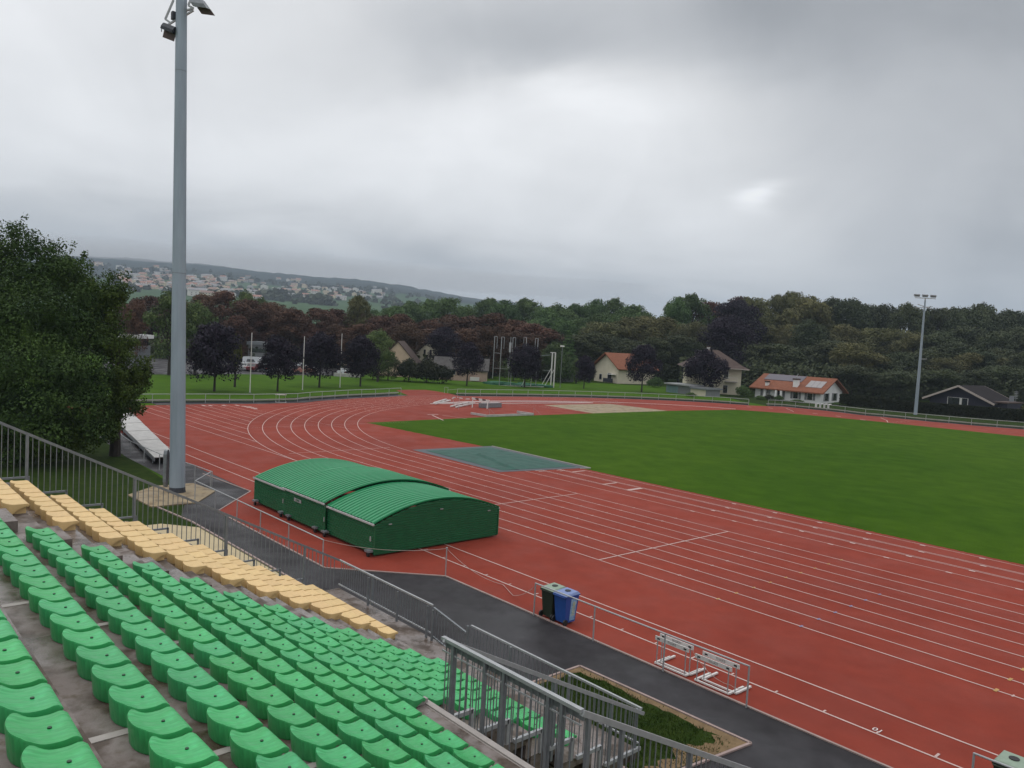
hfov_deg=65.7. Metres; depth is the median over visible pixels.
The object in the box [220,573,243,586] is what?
stadium seat
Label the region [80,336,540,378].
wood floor
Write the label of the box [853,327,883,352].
woodland tree
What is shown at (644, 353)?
purple maple
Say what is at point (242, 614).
stadium seat
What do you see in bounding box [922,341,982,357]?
woodland tree
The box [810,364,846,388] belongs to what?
woodland tree
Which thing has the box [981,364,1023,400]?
woodland tree
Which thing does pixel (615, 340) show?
woodland tree
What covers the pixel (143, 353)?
flat roof building
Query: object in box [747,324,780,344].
woodland tree
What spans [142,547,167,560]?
stadium seat
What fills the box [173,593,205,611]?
stadium seat
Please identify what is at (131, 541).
stadium seat
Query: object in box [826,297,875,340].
woodland tree
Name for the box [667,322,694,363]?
willow tree
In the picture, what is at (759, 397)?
garden shrub
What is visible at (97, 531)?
stadium seat
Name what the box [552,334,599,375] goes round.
woodland tree
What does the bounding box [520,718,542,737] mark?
stadium seat
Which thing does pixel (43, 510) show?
stadium seat
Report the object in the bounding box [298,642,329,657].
stadium seat
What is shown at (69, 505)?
stadium seat
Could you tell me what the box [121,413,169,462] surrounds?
panel platform
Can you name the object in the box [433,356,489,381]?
pink building
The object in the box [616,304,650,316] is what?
woodland tree
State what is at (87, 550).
stadium seat
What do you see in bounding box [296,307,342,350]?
chestnut tree
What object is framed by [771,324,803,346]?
woodland tree
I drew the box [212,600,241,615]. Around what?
stadium seat
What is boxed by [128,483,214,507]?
concrete apron
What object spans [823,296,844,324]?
woodland tree
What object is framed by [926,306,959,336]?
woodland tree
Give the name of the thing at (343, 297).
hillside house
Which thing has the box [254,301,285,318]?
chestnut tree
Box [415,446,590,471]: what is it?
covered sand pit
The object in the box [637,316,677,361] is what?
willow tree
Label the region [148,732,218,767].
stadium seat
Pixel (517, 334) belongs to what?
chestnut tree
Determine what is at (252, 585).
stadium seat
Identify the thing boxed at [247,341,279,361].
grey hall
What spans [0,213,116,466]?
broadleaf tree
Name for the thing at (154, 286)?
hillside house
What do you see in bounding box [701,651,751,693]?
athletics hurdle
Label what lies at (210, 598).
stadium seat
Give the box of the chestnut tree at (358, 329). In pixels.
[336,323,383,364]
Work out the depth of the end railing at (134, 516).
20.65 m
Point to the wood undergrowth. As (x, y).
(769, 365)
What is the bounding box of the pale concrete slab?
[146,524,281,575]
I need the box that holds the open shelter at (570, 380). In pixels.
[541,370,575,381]
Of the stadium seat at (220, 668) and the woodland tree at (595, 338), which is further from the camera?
the woodland tree at (595, 338)
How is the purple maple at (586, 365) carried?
on the ground at (264, 386)
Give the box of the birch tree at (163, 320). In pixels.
[142,289,196,374]
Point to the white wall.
(343, 374)
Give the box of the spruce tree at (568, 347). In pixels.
[558,328,577,376]
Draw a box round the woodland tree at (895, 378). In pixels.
[877,371,924,399]
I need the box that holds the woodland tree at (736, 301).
[727,296,751,343]
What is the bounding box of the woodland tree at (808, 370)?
[785,367,823,376]
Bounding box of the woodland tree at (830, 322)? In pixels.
[813,315,837,331]
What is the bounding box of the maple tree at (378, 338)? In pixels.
[366,328,396,381]
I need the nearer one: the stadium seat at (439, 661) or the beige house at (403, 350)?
the stadium seat at (439, 661)
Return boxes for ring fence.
[107,388,398,403]
[456,389,748,404]
[766,400,1023,428]
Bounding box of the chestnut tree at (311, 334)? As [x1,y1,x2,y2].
[290,326,326,345]
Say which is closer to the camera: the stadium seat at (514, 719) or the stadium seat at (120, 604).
the stadium seat at (120, 604)
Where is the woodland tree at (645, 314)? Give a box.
[640,310,657,318]
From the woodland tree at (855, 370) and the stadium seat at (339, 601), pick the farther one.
the woodland tree at (855, 370)
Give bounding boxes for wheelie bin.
[539,582,565,620]
[551,587,579,625]
[992,750,1023,767]
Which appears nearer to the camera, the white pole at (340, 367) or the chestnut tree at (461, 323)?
the white pole at (340, 367)
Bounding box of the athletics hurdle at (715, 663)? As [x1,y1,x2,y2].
[694,653,743,694]
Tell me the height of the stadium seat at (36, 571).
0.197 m
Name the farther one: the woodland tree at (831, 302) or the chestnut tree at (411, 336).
the woodland tree at (831, 302)
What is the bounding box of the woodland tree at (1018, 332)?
[996,326,1023,353]
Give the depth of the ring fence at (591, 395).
131.06 m
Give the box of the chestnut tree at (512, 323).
[494,319,528,364]
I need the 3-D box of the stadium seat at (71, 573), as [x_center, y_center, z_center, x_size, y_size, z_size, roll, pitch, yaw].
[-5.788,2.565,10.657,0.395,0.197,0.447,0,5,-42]
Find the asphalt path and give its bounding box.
[100,433,885,767]
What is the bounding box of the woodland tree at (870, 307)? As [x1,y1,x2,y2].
[860,303,885,331]
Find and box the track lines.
[146,395,1023,767]
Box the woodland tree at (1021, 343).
[1017,335,1023,351]
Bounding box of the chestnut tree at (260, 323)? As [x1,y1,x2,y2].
[241,319,281,355]
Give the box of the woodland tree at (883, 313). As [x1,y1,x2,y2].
[866,303,903,345]
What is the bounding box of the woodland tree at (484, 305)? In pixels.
[470,297,499,326]
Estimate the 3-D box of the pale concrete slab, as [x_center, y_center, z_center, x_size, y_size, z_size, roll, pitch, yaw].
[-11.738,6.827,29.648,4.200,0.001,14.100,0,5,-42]
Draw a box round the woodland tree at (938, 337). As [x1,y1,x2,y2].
[915,329,967,356]
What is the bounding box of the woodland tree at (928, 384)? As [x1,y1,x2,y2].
[904,370,943,396]
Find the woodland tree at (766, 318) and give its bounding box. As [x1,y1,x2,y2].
[739,296,776,363]
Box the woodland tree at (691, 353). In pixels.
[672,341,705,377]
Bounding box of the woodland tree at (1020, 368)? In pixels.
[1009,366,1023,397]
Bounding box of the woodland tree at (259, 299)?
[247,296,266,318]
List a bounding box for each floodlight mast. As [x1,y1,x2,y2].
[160,0,214,492]
[914,294,936,414]
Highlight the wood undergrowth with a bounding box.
[75,334,1023,404]
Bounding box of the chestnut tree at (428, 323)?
[412,319,445,350]
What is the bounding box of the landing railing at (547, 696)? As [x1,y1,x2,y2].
[441,636,584,767]
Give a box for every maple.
[186,321,245,391]
[229,334,242,386]
[257,335,303,391]
[298,330,345,386]
[342,334,382,385]
[449,342,485,385]
[506,343,541,386]
[574,355,596,388]
[625,343,663,391]
[679,348,730,386]
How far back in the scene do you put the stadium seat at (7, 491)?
14.86 m
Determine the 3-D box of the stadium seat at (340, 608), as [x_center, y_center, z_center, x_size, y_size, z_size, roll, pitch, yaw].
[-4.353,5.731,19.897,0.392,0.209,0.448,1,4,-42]
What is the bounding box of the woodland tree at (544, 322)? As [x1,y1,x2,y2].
[533,317,555,356]
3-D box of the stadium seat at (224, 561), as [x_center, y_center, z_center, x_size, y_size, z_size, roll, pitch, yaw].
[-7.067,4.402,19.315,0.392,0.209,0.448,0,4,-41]
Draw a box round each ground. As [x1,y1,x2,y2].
[0,322,765,575]
[104,358,344,375]
[573,377,1023,425]
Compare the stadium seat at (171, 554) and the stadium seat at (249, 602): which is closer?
the stadium seat at (249, 602)
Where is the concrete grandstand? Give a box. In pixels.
[0,482,636,767]
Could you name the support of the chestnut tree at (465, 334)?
on the ground at (264, 386)
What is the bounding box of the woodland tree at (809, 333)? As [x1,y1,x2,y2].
[786,318,830,363]
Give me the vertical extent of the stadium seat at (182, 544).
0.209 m
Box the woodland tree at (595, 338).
[575,331,615,370]
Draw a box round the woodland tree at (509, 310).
[485,299,522,328]
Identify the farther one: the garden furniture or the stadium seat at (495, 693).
the garden furniture
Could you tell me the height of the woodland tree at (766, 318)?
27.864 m
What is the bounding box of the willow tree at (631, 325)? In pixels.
[612,316,646,341]
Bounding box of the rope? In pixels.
[325,540,534,595]
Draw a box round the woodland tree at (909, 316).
[884,302,933,352]
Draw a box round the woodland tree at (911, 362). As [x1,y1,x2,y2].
[888,351,927,384]
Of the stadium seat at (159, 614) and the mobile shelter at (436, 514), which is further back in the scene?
the mobile shelter at (436, 514)
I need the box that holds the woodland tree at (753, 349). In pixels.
[735,343,780,377]
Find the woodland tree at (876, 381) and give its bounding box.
[855,373,891,394]
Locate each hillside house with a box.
[126,273,139,276]
[150,285,158,288]
[186,288,206,295]
[199,290,214,295]
[336,295,346,299]
[371,289,382,292]
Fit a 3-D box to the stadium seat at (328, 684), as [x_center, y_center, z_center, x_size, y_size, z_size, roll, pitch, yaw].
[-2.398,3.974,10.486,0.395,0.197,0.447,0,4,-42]
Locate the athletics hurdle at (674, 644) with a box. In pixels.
[654,635,700,676]
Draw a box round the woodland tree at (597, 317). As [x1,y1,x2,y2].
[582,312,612,337]
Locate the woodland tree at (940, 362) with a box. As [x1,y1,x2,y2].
[926,357,964,386]
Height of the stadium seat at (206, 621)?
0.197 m
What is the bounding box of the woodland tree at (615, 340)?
[600,336,629,354]
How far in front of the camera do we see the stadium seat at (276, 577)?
20.82 m
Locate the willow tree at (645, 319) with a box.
[624,316,670,340]
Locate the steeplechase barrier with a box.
[472,397,489,408]
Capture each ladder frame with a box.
[433,399,450,403]
[450,402,474,407]
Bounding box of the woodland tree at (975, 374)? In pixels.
[956,370,998,389]
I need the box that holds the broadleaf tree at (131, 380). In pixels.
[22,260,156,464]
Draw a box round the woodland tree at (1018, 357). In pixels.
[998,351,1023,399]
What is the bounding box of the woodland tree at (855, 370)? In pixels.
[822,364,879,394]
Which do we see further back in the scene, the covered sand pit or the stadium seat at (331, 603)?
the covered sand pit
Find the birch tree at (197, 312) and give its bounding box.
[186,299,219,374]
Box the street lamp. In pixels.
[560,345,564,383]
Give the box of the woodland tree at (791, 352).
[757,343,809,366]
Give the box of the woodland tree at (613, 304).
[597,297,624,315]
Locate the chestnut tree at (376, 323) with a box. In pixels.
[365,315,398,333]
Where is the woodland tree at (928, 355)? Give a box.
[900,349,948,394]
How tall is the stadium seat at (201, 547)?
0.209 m
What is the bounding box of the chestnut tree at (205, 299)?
[187,292,223,338]
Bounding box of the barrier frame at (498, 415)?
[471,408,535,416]
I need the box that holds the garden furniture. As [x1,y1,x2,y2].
[815,403,831,407]
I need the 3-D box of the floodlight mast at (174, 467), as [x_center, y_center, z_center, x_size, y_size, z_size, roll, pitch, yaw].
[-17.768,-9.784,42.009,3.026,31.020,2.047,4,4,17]
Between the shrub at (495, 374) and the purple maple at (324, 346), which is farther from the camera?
the shrub at (495, 374)
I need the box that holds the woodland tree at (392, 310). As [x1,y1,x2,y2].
[374,305,417,346]
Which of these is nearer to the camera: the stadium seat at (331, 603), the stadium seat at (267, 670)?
the stadium seat at (267, 670)
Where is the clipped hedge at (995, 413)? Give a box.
[884,399,1023,421]
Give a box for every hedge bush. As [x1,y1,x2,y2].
[368,365,387,379]
[376,355,400,379]
[394,357,421,381]
[409,358,440,382]
[431,365,453,382]
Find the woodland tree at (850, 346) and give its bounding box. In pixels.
[828,342,873,393]
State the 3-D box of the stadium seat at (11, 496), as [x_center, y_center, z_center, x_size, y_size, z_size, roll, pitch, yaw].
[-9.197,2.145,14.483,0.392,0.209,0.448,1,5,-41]
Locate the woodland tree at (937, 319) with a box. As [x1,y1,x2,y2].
[913,306,949,336]
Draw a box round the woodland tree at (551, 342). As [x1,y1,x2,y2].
[541,332,563,366]
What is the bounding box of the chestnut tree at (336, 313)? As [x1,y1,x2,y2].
[323,308,348,335]
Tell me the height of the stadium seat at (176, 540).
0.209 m
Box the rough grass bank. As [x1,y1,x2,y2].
[0,404,197,526]
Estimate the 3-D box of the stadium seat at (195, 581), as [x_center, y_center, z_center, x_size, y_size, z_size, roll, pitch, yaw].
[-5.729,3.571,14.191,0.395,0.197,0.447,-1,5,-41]
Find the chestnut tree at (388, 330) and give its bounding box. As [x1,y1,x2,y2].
[369,326,402,350]
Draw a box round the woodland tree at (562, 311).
[533,302,582,332]
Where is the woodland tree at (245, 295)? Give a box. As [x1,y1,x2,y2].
[227,289,255,323]
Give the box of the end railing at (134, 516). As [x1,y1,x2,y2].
[0,421,373,605]
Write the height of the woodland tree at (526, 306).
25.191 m
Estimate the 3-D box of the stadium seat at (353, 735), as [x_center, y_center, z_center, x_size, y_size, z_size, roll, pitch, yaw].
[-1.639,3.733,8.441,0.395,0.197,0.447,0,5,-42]
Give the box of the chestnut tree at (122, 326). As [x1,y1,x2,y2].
[103,303,152,334]
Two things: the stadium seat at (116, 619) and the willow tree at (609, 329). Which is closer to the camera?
the stadium seat at (116, 619)
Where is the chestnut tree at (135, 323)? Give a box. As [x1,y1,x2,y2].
[119,299,151,355]
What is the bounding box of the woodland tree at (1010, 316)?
[990,308,1023,333]
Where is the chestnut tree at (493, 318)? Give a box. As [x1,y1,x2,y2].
[467,312,516,356]
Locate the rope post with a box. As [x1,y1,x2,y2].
[445,547,447,574]
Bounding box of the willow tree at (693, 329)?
[673,321,711,347]
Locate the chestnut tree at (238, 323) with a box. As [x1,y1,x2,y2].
[220,314,255,357]
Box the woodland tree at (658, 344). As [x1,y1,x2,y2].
[639,336,674,377]
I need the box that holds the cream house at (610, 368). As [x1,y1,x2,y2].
[593,352,659,383]
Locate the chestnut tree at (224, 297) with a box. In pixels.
[197,290,238,340]
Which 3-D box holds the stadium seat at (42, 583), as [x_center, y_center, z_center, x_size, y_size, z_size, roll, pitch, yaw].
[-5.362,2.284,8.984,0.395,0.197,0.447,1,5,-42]
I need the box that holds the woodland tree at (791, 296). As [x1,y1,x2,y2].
[781,291,804,318]
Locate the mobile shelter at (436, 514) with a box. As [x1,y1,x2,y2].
[252,458,499,556]
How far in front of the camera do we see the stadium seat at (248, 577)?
18.14 m
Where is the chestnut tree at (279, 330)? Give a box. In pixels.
[262,321,308,348]
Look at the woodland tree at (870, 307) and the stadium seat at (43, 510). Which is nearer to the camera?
the stadium seat at (43, 510)
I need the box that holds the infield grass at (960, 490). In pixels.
[371,410,1023,564]
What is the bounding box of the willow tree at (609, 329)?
[577,321,622,362]
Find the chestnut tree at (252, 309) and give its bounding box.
[224,298,274,353]
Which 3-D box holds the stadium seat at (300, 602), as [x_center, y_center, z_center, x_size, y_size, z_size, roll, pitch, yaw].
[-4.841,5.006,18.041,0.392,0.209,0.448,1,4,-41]
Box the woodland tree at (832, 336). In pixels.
[794,331,842,354]
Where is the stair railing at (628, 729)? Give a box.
[580,710,749,767]
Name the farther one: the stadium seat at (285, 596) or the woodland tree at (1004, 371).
the woodland tree at (1004, 371)
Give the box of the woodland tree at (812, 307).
[776,294,833,329]
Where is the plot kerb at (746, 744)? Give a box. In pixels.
[533,665,751,767]
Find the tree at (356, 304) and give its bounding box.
[342,295,371,327]
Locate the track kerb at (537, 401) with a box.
[430,401,730,408]
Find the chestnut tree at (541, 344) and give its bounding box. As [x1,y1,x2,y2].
[513,332,547,358]
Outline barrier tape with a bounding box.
[448,397,488,409]
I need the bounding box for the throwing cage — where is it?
[482,336,555,387]
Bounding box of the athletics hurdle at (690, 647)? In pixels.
[659,633,705,675]
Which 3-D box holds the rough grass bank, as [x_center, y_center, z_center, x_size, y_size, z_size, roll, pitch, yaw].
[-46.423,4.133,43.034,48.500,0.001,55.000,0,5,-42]
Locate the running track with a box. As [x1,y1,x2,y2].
[69,390,1023,767]
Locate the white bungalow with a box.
[749,373,848,403]
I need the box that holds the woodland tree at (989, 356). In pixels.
[950,348,999,371]
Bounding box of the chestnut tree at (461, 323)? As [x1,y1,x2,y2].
[444,315,492,354]
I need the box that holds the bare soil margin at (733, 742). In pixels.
[537,667,745,767]
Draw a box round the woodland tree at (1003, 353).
[984,347,1014,363]
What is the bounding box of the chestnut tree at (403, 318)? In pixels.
[391,313,416,345]
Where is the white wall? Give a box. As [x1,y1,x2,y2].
[334,373,361,377]
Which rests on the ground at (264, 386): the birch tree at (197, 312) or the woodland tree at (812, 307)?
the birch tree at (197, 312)
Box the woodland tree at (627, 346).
[611,339,654,352]
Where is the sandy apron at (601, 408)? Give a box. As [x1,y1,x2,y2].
[547,404,664,412]
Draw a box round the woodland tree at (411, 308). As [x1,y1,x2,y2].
[401,300,427,327]
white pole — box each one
[249,335,251,392]
[302,336,304,389]
[339,340,341,387]
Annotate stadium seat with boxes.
[0,485,11,489]
[0,489,17,494]
[0,494,22,507]
[0,522,9,529]
[0,529,17,538]
[0,537,24,547]
[0,545,33,565]
[0,609,6,619]
[0,620,18,641]
[0,638,31,664]
[0,659,47,688]
[0,683,63,733]
[1,499,29,513]
[2,554,41,575]
[4,710,82,767]
[9,564,50,587]
[10,480,31,490]
[14,484,36,493]
[18,574,62,599]
[19,488,40,498]
[20,741,101,767]
[24,492,47,502]
[25,526,56,542]
[28,586,72,612]
[29,497,52,510]
[32,533,64,550]
[34,501,58,514]
[38,599,86,627]
[39,541,72,558]
[40,506,64,520]
[46,511,70,525]
[47,548,81,567]
[49,613,99,643]
[50,494,71,502]
[52,516,78,530]
[56,499,77,505]
[56,557,90,576]
[61,503,82,510]
[62,628,114,661]
[64,566,101,586]
[67,507,89,515]
[73,512,94,525]
[74,575,112,597]
[76,645,131,680]
[79,516,101,530]
[81,544,111,560]
[84,586,123,608]
[85,521,108,535]
[89,508,108,513]
[89,552,119,568]
[91,664,149,702]
[92,526,116,541]
[94,512,115,518]
[95,597,136,621]
[98,559,129,576]
[99,532,124,546]
[100,517,121,523]
[107,521,128,527]
[107,567,140,585]
[107,609,150,634]
[108,684,169,727]
[113,526,135,532]
[117,576,151,595]
[120,531,142,544]
[121,621,165,649]
[125,521,143,525]
[127,536,150,550]
[127,707,192,754]
[128,585,162,605]
[131,525,151,530]
[132,561,160,576]
[134,541,158,556]
[135,635,180,665]
[138,530,157,535]
[139,595,174,616]
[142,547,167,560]
[142,569,171,584]
[144,534,165,539]
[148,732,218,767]
[150,651,198,682]
[151,605,188,627]
[152,576,181,593]
[159,533,176,537]
[159,544,180,557]
[162,584,192,602]
[164,616,202,639]
[166,537,184,542]
[166,549,189,563]
[167,667,218,701]
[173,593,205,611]
[174,542,191,547]
[174,555,196,569]
[175,761,226,767]
[178,628,217,653]
[180,577,206,589]
[183,560,206,573]
[185,602,217,622]
[186,685,239,722]
[187,551,208,557]
[190,584,217,597]
[192,544,209,549]
[193,641,234,667]
[195,557,216,562]
[198,612,231,632]
[200,549,215,554]
[201,592,229,605]
[204,562,224,576]
[206,553,224,558]
[206,705,262,746]
[209,655,252,683]
[211,623,246,644]
[212,567,234,582]
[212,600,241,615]
[214,558,232,563]
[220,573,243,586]
[222,563,240,569]
[223,555,239,560]
[223,591,248,601]
[224,609,254,624]
[225,634,261,656]
[227,670,272,700]
[229,727,289,767]
[231,560,246,565]
[231,568,250,574]
[234,598,260,609]
[237,618,268,635]
[239,564,254,569]
[239,574,258,587]
[240,645,278,670]
[246,569,262,575]
[246,579,268,593]
[246,606,273,618]
[246,686,293,719]
[250,628,282,645]
[253,565,267,570]
[255,751,309,767]
[256,574,271,580]
[256,585,278,598]
[257,658,296,684]
[258,615,285,627]
[260,570,275,575]
[263,604,289,614]
[265,638,298,657]
[267,703,316,739]
[268,575,284,580]
[270,623,299,637]
[272,585,290,598]
[275,612,301,622]
[275,672,315,699]
[277,580,293,585]
[279,590,300,604]
[280,575,294,580]
[280,649,314,669]
[284,633,314,647]
[285,585,302,590]
[287,620,313,630]
[288,580,301,585]
[289,596,311,609]
[290,722,342,761]
[294,590,310,596]
[294,686,336,716]
[296,661,332,682]
[297,584,310,590]
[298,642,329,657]
[300,628,327,639]
[301,616,325,625]
[304,595,320,608]
[306,584,319,589]
[306,589,320,595]
[310,601,331,614]
[313,624,338,633]
[313,636,341,649]
[314,652,345,669]
[314,673,351,696]
[314,702,359,734]
[315,589,328,594]
[315,595,329,600]
[315,744,370,767]
[320,607,341,619]
[323,594,337,599]
[323,600,339,606]
[326,632,351,642]
[327,645,356,658]
[330,663,363,681]
[332,599,346,604]
[333,605,349,612]
[333,687,371,712]
[336,627,359,636]
[337,719,383,754]
[339,611,359,624]
[339,640,365,650]
[341,604,355,610]
[342,655,372,669]
[347,675,381,693]
[348,635,372,644]
[349,617,370,629]
[351,609,366,615]
[353,649,379,659]
[353,701,393,727]
[358,665,388,680]
[360,615,376,621]
[361,643,386,652]
[361,738,410,767]
[365,688,400,708]
[367,658,395,670]
[368,621,386,632]
[369,638,391,647]
[375,651,400,661]
[375,676,406,692]
[375,717,416,746]
[377,626,397,638]
[381,646,404,655]
[383,667,411,680]
[385,701,421,722]
[388,758,426,767]
[389,660,415,670]
[393,688,425,707]
[394,654,418,663]
[398,734,442,765]
[399,648,421,657]
[399,677,428,691]
[404,669,430,680]
[406,715,444,738]
[408,662,432,671]
[412,656,434,664]
[416,688,446,705]
[420,678,446,690]
[423,670,447,680]
[424,752,467,767]
[425,663,447,672]
[428,658,447,666]
[428,730,468,755]
[436,689,464,704]
[438,680,464,690]
[439,672,463,681]
[441,665,462,674]
[452,746,494,767]
[454,699,480,719]
[455,689,480,700]
[456,673,476,682]
[456,680,478,690]
[469,681,490,690]
[471,699,498,717]
[474,689,494,699]
[478,764,503,767]
[486,689,507,698]
[486,698,510,709]
[488,710,516,724]
[506,698,523,709]
[506,708,528,725]
[515,707,539,719]
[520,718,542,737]
[555,729,576,745]
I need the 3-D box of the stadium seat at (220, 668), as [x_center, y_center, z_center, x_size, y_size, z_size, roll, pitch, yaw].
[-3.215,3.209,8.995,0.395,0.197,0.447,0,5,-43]
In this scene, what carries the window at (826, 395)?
in the white bungalow
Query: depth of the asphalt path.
24.24 m
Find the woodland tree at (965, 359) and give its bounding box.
[951,352,983,383]
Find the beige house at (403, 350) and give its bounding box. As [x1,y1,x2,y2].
[379,341,421,377]
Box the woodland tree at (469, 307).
[456,304,481,328]
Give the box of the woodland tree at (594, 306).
[581,298,610,319]
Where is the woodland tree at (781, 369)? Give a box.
[746,366,794,385]
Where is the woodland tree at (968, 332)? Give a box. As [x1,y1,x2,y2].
[948,323,989,348]
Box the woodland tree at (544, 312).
[527,306,559,323]
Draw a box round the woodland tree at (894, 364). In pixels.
[858,353,906,393]
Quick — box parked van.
[242,356,260,363]
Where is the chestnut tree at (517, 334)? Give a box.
[500,330,533,366]
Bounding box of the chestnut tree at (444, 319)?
[432,314,460,352]
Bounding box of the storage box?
[479,402,501,407]
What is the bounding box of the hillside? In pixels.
[6,253,853,339]
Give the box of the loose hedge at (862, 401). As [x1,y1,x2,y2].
[839,394,895,408]
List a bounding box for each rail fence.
[121,434,212,487]
[194,472,323,564]
[533,583,749,707]
[972,752,1013,767]
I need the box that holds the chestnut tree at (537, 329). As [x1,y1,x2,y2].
[513,323,564,365]
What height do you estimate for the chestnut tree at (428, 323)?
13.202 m
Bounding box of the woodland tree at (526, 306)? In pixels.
[511,297,543,322]
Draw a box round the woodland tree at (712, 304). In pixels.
[692,300,729,325]
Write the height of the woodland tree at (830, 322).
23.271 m
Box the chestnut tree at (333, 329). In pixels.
[325,323,354,359]
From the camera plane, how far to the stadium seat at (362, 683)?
11.36 m
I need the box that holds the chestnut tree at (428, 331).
[410,327,440,349]
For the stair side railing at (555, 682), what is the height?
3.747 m
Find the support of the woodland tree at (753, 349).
on the garden ground at (749, 399)
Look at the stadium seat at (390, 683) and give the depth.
12.30 m
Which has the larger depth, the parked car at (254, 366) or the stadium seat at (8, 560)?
the parked car at (254, 366)
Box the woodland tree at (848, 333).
[829,323,861,353]
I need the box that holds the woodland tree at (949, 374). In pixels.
[923,368,966,394]
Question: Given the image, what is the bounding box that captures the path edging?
[202,473,892,767]
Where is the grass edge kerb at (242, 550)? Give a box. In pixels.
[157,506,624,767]
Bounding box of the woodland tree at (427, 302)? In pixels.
[419,298,446,323]
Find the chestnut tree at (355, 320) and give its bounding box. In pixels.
[340,313,378,337]
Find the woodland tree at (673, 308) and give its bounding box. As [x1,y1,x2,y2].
[659,297,692,335]
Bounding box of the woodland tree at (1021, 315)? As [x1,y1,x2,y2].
[1007,310,1023,326]
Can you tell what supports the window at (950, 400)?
in the dark chalet
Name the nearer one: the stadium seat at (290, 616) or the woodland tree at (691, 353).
the stadium seat at (290, 616)
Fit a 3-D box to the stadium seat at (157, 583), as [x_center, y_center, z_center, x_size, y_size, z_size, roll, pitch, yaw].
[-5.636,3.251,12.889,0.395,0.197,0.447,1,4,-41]
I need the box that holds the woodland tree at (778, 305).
[766,294,791,340]
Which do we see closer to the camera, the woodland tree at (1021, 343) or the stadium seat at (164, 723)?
the stadium seat at (164, 723)
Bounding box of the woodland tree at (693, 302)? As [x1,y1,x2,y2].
[663,292,716,346]
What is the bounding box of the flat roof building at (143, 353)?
[117,334,153,364]
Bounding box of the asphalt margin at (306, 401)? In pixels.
[153,395,1017,428]
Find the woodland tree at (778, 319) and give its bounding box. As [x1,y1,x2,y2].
[764,312,783,354]
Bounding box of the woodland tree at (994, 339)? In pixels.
[972,331,1018,351]
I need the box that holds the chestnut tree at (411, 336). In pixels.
[389,322,424,353]
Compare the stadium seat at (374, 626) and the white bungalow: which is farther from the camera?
the white bungalow
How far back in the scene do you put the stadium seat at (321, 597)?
20.66 m
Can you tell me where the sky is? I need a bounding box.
[0,0,1023,331]
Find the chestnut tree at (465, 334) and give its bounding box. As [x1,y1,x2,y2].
[442,328,488,356]
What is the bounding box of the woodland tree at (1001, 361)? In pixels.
[994,357,1018,385]
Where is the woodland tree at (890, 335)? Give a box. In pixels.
[873,328,910,354]
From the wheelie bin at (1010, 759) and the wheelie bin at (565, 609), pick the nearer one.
the wheelie bin at (1010, 759)
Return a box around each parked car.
[238,362,248,370]
[246,363,261,370]
[294,366,316,373]
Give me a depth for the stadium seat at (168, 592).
12.44 m
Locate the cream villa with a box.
[677,346,749,394]
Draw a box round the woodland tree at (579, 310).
[566,303,590,331]
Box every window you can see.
[722,385,727,392]
[760,389,769,395]
[790,392,800,398]
[804,393,814,400]
[823,393,829,400]
[832,393,837,400]
[947,397,967,404]
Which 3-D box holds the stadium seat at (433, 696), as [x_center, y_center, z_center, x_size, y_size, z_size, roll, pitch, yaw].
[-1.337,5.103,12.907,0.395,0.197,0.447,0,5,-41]
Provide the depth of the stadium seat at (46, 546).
11.69 m
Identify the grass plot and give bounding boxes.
[538,670,718,767]
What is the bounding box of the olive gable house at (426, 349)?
[417,341,445,360]
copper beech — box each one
[423,326,463,361]
[695,314,762,382]
[710,297,768,358]
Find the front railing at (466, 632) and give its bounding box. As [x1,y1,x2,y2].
[338,559,641,747]
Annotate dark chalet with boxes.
[922,385,1023,408]
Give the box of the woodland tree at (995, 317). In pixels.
[972,302,1005,336]
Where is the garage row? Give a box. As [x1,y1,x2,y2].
[664,382,722,396]
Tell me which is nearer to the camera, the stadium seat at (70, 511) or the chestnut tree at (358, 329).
the stadium seat at (70, 511)
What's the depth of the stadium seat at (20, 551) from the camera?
10.06 m
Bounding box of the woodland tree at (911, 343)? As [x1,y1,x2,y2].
[887,331,931,362]
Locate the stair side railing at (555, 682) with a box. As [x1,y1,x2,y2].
[442,637,644,767]
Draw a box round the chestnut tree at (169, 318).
[155,302,203,346]
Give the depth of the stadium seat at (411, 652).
17.55 m
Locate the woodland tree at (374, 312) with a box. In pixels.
[369,309,380,316]
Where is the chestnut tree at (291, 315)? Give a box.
[261,307,320,347]
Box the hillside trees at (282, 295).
[80,262,462,313]
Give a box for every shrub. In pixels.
[487,367,500,376]
[501,359,522,380]
[527,357,544,381]
[538,365,550,380]
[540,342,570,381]
[550,352,574,382]
[646,376,663,386]
[735,385,751,396]
[748,379,756,392]
[755,395,765,399]
[765,394,773,399]
[774,395,783,399]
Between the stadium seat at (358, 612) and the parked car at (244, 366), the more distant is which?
the parked car at (244, 366)
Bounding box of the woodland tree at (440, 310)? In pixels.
[425,297,468,319]
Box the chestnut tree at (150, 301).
[129,295,167,344]
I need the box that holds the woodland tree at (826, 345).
[800,338,843,364]
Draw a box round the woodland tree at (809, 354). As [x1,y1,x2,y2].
[780,346,828,366]
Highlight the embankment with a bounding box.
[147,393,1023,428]
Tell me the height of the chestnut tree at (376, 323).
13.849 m
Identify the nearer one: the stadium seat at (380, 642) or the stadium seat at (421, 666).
the stadium seat at (421, 666)
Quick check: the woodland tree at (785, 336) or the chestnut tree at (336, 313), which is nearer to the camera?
the chestnut tree at (336, 313)
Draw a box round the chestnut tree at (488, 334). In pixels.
[475,326,509,378]
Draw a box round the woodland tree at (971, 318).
[942,306,998,343]
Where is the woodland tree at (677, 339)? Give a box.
[658,334,703,381]
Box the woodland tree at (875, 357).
[838,348,892,387]
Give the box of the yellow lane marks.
[717,559,1023,691]

